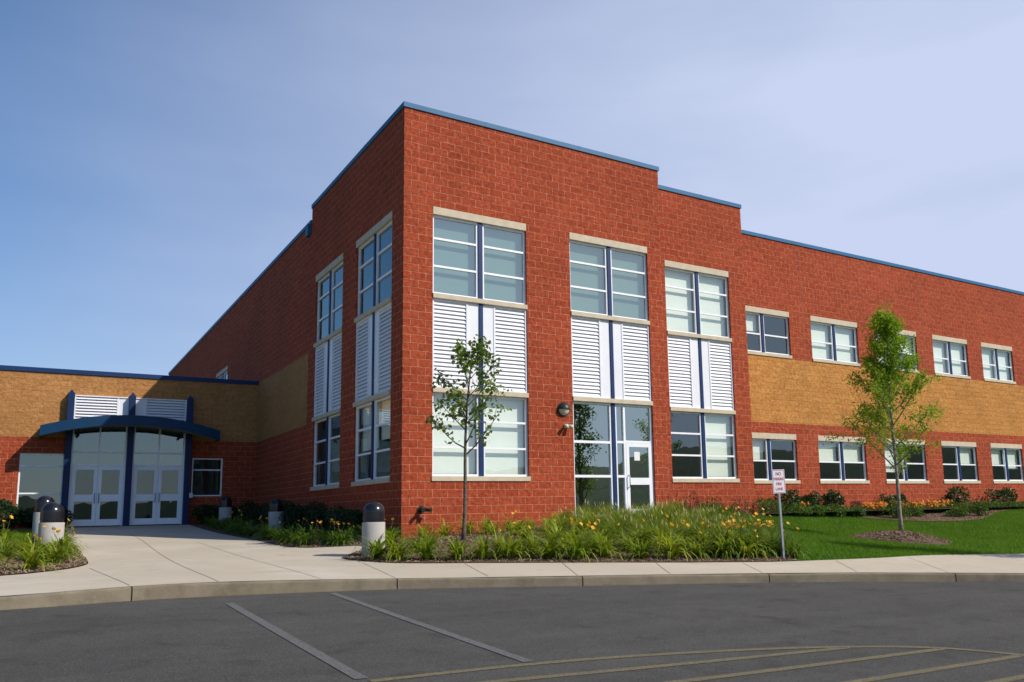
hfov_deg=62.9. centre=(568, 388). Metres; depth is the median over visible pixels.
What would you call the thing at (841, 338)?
window
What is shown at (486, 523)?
daylily
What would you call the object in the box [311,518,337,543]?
daylily
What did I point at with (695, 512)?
ornamental grass
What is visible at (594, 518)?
ornamental grass
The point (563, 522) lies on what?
ornamental grass
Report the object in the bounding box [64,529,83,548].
daylily
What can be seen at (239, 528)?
daylily
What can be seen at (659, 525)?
ornamental grass
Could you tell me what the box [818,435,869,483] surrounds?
window
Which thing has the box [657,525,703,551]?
daylily
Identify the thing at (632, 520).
ornamental grass
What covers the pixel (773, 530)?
daylily
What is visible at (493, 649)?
road marking
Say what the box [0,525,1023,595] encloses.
pavement
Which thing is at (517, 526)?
daylily
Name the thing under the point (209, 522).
daylily
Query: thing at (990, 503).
bush
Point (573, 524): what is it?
daylily
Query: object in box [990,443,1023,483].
window
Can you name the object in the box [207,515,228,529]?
daylily
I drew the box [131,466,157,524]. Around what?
door
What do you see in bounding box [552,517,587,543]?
daylily
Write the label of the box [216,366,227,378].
window
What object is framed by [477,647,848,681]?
road marking
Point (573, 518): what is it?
ornamental grass
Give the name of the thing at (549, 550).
daylily
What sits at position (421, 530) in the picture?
daylily
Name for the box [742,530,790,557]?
daylily
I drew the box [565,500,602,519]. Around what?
ornamental grass
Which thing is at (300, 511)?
evergreen bush
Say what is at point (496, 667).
road marking
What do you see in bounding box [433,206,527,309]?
window
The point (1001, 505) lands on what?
bush
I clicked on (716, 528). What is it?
ornamental grass
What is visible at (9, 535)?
daylily
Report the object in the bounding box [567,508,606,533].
ornamental grass
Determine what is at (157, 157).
sky
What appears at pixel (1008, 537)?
grass
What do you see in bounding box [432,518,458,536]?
daylily
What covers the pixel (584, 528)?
daylily
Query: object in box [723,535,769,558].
daylily
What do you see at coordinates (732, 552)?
daylily
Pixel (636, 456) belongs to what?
notice
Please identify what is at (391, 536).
daylily
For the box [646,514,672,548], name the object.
daylily
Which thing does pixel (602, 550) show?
daylily
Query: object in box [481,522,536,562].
daylily
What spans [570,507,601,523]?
ornamental grass
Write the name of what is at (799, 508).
bush
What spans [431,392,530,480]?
window
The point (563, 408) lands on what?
wall lamp
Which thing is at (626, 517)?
ornamental grass
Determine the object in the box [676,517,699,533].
ornamental grass
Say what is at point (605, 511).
ornamental grass
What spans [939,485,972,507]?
leafy shrub
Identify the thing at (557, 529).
daylily
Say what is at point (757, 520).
daylily
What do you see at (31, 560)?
daylily
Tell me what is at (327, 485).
window
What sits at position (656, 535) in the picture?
ornamental grass
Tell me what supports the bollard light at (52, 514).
on the soil at (41, 566)
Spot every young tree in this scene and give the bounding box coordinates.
[419,333,511,539]
[822,299,948,530]
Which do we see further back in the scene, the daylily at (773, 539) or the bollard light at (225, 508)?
the bollard light at (225, 508)
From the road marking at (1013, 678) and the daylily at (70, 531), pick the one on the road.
the road marking at (1013, 678)
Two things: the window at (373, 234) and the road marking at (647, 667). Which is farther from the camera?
the window at (373, 234)
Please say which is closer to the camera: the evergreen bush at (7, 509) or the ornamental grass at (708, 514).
the ornamental grass at (708, 514)
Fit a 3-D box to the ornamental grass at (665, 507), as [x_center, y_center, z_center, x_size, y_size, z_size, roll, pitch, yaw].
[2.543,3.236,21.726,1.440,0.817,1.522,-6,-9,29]
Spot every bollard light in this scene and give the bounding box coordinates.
[32,496,54,541]
[38,502,64,546]
[218,496,231,521]
[268,499,283,531]
[362,501,384,555]
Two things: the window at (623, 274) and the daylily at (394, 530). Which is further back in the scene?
the window at (623, 274)
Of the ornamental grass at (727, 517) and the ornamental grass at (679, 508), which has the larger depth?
the ornamental grass at (679, 508)
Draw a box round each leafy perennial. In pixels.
[879,499,912,518]
[968,500,990,515]
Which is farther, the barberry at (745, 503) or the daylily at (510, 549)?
the barberry at (745, 503)
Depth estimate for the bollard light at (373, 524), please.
16.38 m
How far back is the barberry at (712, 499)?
25.75 m
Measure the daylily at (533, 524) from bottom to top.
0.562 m
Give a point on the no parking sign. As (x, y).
(778, 479)
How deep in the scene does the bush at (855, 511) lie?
29.64 m
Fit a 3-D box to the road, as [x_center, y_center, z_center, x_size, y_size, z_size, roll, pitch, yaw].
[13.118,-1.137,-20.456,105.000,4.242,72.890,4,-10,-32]
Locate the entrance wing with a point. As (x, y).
(127, 456)
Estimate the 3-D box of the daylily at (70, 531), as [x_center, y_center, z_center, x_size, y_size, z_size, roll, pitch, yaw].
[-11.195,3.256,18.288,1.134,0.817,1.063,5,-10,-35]
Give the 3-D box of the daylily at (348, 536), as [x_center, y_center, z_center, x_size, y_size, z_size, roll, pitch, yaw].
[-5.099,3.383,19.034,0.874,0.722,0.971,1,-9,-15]
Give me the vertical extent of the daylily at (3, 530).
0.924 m
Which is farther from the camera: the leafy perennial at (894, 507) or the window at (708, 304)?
the leafy perennial at (894, 507)
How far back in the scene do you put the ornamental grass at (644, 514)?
20.16 m
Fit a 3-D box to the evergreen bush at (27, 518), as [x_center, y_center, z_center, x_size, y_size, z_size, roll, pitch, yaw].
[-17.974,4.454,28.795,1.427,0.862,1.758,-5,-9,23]
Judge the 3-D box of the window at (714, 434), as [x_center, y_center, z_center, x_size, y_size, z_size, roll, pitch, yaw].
[4.313,1.892,26.761,2.821,2.235,0.305,4,-10,-32]
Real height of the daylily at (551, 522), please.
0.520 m
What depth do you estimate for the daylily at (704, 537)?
16.32 m
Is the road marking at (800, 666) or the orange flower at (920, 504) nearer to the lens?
the road marking at (800, 666)
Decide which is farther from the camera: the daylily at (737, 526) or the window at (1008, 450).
the window at (1008, 450)
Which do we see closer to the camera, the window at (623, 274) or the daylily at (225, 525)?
the window at (623, 274)
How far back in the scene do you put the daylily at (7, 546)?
15.73 m
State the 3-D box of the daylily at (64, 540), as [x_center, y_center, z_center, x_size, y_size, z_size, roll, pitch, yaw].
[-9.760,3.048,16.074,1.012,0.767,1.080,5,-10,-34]
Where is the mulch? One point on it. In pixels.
(76, 561)
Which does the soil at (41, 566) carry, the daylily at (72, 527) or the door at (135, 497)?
the daylily at (72, 527)
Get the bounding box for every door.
[68,466,97,525]
[95,466,123,525]
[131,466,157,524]
[156,467,181,523]
[626,443,652,511]
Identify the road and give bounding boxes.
[0,582,1023,681]
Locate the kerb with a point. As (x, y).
(122, 594)
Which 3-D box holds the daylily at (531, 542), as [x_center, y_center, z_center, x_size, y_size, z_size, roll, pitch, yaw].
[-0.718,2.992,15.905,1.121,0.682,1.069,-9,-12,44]
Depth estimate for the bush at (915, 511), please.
30.67 m
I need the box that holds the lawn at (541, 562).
[0,514,1022,575]
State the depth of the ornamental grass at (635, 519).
19.47 m
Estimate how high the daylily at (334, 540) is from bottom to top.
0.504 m
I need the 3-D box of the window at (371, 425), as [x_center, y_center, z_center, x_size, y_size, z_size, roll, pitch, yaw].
[-5.180,1.446,22.342,0.305,2.235,2.948,4,-10,-32]
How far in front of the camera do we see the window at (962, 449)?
36.18 m
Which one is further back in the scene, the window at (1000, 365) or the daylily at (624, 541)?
the window at (1000, 365)
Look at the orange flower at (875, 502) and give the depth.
31.32 m
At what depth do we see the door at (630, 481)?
24.24 m
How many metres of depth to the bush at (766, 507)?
27.39 m
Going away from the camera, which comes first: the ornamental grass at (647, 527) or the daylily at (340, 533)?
the ornamental grass at (647, 527)
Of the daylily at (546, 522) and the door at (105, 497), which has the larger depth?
the door at (105, 497)
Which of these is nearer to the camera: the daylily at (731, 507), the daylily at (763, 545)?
the daylily at (763, 545)
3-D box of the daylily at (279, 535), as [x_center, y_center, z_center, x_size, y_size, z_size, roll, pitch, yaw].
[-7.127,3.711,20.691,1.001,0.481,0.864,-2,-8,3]
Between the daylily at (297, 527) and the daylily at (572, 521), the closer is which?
the daylily at (572, 521)
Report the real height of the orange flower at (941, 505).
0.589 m
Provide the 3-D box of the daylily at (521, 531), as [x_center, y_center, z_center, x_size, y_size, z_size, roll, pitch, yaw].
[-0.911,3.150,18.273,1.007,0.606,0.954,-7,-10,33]
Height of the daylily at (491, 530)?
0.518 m
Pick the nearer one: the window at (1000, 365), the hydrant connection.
the hydrant connection
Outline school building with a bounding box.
[168,101,1023,537]
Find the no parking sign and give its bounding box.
[772,469,785,557]
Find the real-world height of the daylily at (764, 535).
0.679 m
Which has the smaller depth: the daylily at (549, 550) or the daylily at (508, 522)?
the daylily at (549, 550)
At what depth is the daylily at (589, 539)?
15.91 m
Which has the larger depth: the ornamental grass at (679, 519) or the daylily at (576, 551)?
the ornamental grass at (679, 519)
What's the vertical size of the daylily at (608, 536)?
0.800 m
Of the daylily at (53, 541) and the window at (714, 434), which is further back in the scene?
the window at (714, 434)
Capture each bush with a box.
[0,499,22,528]
[18,507,73,527]
[191,504,239,524]
[236,499,259,522]
[246,502,269,526]
[259,498,297,529]
[279,501,320,531]
[306,502,339,534]
[324,506,362,535]
[751,497,788,514]
[783,502,812,516]
[805,504,830,516]
[825,503,851,516]
[845,505,866,517]
[902,506,925,516]
[943,506,968,516]
[954,501,975,512]
[971,500,996,509]
[985,500,1007,509]
[1004,501,1022,508]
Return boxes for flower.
[796,501,811,511]
[850,500,867,513]
[857,502,875,514]
[867,501,889,513]
[870,502,888,514]
[904,500,928,512]
[907,501,924,513]
[923,500,939,512]
[930,499,947,511]
[941,499,955,511]
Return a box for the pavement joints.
[82,528,946,584]
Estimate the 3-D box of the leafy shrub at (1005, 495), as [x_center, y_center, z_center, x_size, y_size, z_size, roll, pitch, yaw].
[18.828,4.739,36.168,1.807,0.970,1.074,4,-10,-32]
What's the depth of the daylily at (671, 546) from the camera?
15.52 m
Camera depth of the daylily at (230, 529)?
25.65 m
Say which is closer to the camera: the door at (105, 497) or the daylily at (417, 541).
the daylily at (417, 541)
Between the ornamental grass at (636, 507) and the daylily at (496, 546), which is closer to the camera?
the daylily at (496, 546)
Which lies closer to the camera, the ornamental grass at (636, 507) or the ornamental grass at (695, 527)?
the ornamental grass at (695, 527)
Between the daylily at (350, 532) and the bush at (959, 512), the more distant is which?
the bush at (959, 512)
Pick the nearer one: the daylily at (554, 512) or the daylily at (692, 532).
the daylily at (692, 532)
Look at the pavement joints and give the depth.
14.47 m
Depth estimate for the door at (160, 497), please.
31.67 m
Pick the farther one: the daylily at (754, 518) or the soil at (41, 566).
the daylily at (754, 518)
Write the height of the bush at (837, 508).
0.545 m
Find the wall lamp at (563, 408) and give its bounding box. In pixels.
[557,402,569,415]
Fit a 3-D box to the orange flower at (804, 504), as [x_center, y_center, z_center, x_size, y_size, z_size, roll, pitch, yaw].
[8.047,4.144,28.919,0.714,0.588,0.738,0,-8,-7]
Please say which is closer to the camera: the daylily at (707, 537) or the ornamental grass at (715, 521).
the daylily at (707, 537)
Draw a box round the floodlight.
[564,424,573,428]
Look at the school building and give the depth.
26.04 m
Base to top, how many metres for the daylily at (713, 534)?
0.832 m
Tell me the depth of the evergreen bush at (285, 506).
27.27 m
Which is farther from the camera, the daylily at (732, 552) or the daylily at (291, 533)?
the daylily at (291, 533)
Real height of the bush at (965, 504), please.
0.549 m
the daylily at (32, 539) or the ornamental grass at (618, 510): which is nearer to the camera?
the daylily at (32, 539)
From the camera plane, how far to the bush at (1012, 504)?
35.14 m
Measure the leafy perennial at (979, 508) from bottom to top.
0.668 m
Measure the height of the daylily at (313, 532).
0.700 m
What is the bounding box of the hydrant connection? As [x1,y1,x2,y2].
[417,506,432,519]
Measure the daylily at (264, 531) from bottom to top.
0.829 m
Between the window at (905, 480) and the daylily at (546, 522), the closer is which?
the daylily at (546, 522)
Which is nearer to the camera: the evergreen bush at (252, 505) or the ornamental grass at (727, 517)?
the ornamental grass at (727, 517)
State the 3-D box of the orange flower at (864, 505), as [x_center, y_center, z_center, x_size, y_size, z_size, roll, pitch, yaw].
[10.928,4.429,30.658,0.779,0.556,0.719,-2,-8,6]
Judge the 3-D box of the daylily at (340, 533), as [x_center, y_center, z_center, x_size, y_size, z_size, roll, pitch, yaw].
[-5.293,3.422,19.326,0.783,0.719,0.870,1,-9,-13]
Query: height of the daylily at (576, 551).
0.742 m
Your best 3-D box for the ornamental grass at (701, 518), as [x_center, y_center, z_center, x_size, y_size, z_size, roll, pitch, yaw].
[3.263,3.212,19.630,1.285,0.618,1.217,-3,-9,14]
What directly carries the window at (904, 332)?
in the school building
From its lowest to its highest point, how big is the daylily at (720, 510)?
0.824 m
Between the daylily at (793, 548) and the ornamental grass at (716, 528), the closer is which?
the daylily at (793, 548)
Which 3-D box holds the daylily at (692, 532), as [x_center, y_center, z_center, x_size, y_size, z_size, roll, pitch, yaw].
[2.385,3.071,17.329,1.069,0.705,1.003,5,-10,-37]
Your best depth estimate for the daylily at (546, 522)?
20.00 m
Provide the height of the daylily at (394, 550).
0.808 m
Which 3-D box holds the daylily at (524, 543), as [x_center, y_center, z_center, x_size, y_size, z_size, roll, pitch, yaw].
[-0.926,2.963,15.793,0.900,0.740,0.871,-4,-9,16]
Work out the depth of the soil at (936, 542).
21.98 m
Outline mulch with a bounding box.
[0,507,1023,573]
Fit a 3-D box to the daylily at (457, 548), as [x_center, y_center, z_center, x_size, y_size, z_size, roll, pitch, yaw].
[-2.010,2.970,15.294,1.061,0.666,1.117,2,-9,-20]
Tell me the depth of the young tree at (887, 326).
23.12 m
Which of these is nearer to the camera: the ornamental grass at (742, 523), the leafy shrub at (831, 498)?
the ornamental grass at (742, 523)
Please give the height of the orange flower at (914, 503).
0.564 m
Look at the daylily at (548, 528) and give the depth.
18.56 m
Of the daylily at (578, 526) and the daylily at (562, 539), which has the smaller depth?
the daylily at (562, 539)
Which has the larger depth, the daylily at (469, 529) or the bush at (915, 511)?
the bush at (915, 511)
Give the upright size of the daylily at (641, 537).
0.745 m
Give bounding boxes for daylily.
[0,515,21,547]
[0,520,17,543]
[0,531,24,558]
[0,533,19,558]
[0,539,10,564]
[0,550,14,570]
[2,534,69,571]
[5,526,66,560]
[10,534,37,551]
[12,534,36,555]
[27,539,73,561]
[35,529,83,563]
[41,527,87,557]
[44,536,91,556]
[64,518,82,544]
[64,526,87,552]
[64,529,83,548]
[200,515,221,526]
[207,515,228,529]
[213,520,231,529]
[215,516,235,531]
[223,522,235,532]
[226,514,248,534]
[231,523,256,535]
[232,510,244,525]
[236,523,260,536]
[240,519,256,527]
[248,521,284,535]
[249,516,282,539]
[258,519,287,540]
[263,529,290,541]
[276,523,319,545]
[287,524,324,545]
[290,518,308,534]
[305,520,324,541]
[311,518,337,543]
[318,531,352,546]
[325,521,354,546]
[326,521,359,546]
[336,524,359,539]
[350,533,396,559]
[366,528,424,562]
[384,518,405,538]
[385,528,412,545]
[397,528,457,559]
[397,533,432,553]
[407,523,439,538]
[421,532,445,547]
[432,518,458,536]
[435,533,479,560]
[450,517,485,533]
[464,534,502,559]
[473,514,505,534]
[478,521,506,534]
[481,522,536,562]
[483,521,511,554]
[498,510,527,532]
[503,518,538,535]
[503,526,537,556]
[506,518,537,538]
[517,530,545,557]
[518,530,576,559]
[524,516,539,529]
[534,515,558,530]
[535,515,563,537]
[535,519,567,540]
[540,520,566,544]
[541,517,571,532]
[548,511,569,523]
[551,529,591,555]
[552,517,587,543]
[553,528,598,562]
[562,515,586,531]
[569,520,596,535]
[569,521,606,556]
[570,515,586,533]
[581,529,628,562]
[583,519,631,554]
[589,515,620,547]
[613,523,641,552]
[613,528,648,545]
[616,532,664,562]
[620,519,657,546]
[640,522,699,562]
[641,527,682,554]
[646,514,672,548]
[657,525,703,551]
[665,519,700,539]
[683,531,715,560]
[688,530,719,554]
[691,518,718,542]
[697,524,736,552]
[699,519,731,553]
[703,523,755,558]
[705,530,743,558]
[710,503,728,515]
[713,526,758,554]
[715,510,747,533]
[723,522,751,540]
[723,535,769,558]
[725,501,755,516]
[727,504,750,517]
[735,512,766,537]
[737,528,772,557]
[739,533,777,557]
[741,508,774,525]
[741,523,781,561]
[742,520,778,539]
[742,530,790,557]
[746,529,777,553]
[747,506,774,527]
[754,522,801,557]
[756,513,778,534]
[761,524,790,537]
[766,520,799,549]
[767,520,802,557]
[768,527,813,559]
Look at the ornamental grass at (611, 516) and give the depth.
19.67 m
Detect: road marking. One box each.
[225,603,367,678]
[330,593,532,661]
[370,646,1023,681]
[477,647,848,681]
[664,648,945,681]
[844,655,1023,681]
[985,674,1023,681]
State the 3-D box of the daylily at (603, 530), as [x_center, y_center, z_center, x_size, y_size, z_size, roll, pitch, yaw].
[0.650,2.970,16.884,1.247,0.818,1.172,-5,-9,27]
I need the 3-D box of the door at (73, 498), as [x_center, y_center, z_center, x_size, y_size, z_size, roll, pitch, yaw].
[-17.535,3.879,30.178,0.820,2.160,0.128,4,-10,-32]
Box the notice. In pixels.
[634,452,639,460]
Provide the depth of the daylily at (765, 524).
19.04 m
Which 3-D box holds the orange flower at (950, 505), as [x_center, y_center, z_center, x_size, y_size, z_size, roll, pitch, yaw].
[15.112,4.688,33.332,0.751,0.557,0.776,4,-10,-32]
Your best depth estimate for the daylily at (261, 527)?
22.73 m
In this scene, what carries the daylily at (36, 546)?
on the soil at (41, 566)
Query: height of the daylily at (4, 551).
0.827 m
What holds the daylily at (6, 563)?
on the soil at (41, 566)
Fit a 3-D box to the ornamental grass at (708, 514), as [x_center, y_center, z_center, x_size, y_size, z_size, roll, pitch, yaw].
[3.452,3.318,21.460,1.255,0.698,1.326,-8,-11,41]
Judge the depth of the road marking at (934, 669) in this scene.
6.83 m
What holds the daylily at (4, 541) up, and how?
on the soil at (41, 566)
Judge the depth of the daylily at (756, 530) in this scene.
17.11 m
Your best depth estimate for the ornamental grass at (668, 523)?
18.75 m
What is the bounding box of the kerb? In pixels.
[0,573,1023,609]
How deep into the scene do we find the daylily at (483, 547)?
15.22 m
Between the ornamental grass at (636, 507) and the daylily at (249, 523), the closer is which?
the ornamental grass at (636, 507)
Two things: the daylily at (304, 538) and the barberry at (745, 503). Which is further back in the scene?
the barberry at (745, 503)
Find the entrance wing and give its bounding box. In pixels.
[0,365,258,528]
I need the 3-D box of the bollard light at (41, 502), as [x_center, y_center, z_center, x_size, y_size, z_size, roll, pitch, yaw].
[-12.812,3.174,20.380,0.450,1.114,0.450,4,-10,-32]
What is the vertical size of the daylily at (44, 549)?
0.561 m
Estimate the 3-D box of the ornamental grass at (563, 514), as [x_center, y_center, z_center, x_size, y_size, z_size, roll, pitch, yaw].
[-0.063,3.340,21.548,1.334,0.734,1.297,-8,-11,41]
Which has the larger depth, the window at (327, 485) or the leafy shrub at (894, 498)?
the leafy shrub at (894, 498)
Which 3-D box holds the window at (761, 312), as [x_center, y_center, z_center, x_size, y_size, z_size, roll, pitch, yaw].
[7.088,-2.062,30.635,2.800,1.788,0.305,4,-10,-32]
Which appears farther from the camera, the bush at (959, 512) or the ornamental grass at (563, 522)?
the bush at (959, 512)
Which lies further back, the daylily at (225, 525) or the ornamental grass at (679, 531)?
the daylily at (225, 525)
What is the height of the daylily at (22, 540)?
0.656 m
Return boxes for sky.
[0,0,1023,375]
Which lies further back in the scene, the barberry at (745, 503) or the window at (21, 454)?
the window at (21, 454)
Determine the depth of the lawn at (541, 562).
15.72 m
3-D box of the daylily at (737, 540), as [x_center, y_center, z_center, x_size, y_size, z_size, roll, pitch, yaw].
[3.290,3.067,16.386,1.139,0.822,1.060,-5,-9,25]
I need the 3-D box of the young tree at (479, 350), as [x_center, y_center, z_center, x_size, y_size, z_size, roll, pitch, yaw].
[-2.300,1.069,18.780,2.017,4.732,1.707,-3,-8,11]
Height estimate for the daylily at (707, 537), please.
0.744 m
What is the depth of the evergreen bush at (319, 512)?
23.66 m
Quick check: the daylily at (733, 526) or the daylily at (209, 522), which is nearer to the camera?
the daylily at (733, 526)
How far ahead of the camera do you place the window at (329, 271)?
26.43 m
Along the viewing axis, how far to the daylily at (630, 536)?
16.90 m
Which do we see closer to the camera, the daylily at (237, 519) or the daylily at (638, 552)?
the daylily at (638, 552)
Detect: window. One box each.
[16,453,63,503]
[191,458,222,495]
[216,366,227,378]
[310,413,339,490]
[313,253,342,347]
[351,395,390,486]
[354,211,391,322]
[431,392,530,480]
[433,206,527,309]
[569,232,649,324]
[664,260,731,341]
[670,411,739,482]
[745,305,791,358]
[752,433,800,483]
[810,316,860,366]
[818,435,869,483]
[876,329,918,372]
[884,438,928,483]
[932,335,970,378]
[941,441,980,483]
[981,342,1015,383]
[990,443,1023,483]
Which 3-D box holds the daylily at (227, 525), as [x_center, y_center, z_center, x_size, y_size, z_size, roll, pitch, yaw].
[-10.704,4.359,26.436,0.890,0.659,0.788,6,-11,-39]
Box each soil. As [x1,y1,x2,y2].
[0,528,31,530]
[0,549,85,574]
[850,531,950,544]
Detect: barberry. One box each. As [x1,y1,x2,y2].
[674,489,700,512]
[701,492,721,508]
[731,497,753,516]
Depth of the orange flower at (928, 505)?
32.53 m
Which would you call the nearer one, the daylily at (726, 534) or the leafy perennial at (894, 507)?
the daylily at (726, 534)
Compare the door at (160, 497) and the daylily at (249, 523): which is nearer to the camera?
the daylily at (249, 523)
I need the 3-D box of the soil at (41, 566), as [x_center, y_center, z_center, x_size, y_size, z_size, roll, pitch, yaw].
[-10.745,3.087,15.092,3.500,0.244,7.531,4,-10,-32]
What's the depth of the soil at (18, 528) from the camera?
28.53 m
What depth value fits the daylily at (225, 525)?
27.28 m
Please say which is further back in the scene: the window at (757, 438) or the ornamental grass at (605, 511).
the window at (757, 438)
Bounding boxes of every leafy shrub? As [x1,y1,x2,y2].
[770,487,800,512]
[799,491,820,509]
[818,489,846,512]
[879,493,913,511]
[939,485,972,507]
[984,487,1017,507]
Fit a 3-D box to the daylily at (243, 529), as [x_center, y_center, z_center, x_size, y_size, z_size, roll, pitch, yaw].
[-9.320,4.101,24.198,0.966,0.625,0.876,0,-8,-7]
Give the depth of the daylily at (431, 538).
17.29 m
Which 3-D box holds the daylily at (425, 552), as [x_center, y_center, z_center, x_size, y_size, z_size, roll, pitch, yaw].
[-2.580,2.929,15.293,1.164,0.815,1.228,-8,-10,37]
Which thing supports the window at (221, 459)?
in the entrance wing
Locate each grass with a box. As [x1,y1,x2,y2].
[0,508,1023,560]
[547,506,576,526]
[548,515,570,529]
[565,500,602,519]
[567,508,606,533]
[567,510,581,526]
[569,509,620,533]
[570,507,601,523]
[593,517,627,539]
[594,498,621,516]
[598,508,624,532]
[603,502,634,517]
[604,512,632,533]
[611,507,638,529]
[614,504,634,515]
[621,513,666,534]
[623,506,655,527]
[623,513,651,529]
[627,506,642,517]
[632,519,662,541]
[636,500,662,518]
[640,500,682,527]
[642,516,668,534]
[647,525,678,545]
[650,498,679,519]
[652,516,681,531]
[657,520,694,541]
[662,498,691,520]
[669,508,711,531]
[675,507,700,522]
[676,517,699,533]
[678,507,704,522]
[681,518,711,542]
[690,511,714,521]
[693,506,716,525]
[693,513,717,530]
[696,502,728,514]
[705,520,729,536]
[708,509,745,523]
[711,515,733,528]
[726,518,766,532]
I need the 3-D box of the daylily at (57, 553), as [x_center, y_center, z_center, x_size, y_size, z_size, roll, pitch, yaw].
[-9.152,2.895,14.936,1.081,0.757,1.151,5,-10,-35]
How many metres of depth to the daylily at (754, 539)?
16.10 m
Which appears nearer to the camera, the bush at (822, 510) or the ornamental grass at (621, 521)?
the ornamental grass at (621, 521)
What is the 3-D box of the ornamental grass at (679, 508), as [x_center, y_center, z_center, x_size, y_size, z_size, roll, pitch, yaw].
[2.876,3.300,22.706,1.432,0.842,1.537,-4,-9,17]
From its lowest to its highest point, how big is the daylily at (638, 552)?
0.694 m
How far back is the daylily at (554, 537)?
16.95 m
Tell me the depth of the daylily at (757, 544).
16.03 m
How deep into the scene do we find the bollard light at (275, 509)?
26.07 m
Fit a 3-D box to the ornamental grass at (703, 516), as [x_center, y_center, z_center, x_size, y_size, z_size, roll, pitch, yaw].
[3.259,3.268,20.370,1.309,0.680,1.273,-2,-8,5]
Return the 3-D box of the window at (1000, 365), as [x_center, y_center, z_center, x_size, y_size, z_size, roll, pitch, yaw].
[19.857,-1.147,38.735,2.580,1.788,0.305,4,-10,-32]
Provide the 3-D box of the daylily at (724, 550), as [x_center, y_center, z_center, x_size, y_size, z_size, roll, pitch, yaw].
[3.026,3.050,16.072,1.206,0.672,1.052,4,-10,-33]
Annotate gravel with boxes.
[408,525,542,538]
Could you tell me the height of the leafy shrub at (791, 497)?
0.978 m
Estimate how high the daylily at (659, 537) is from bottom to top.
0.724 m
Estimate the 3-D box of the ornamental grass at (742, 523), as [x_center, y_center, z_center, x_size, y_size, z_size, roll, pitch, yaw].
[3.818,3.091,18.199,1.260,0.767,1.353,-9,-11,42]

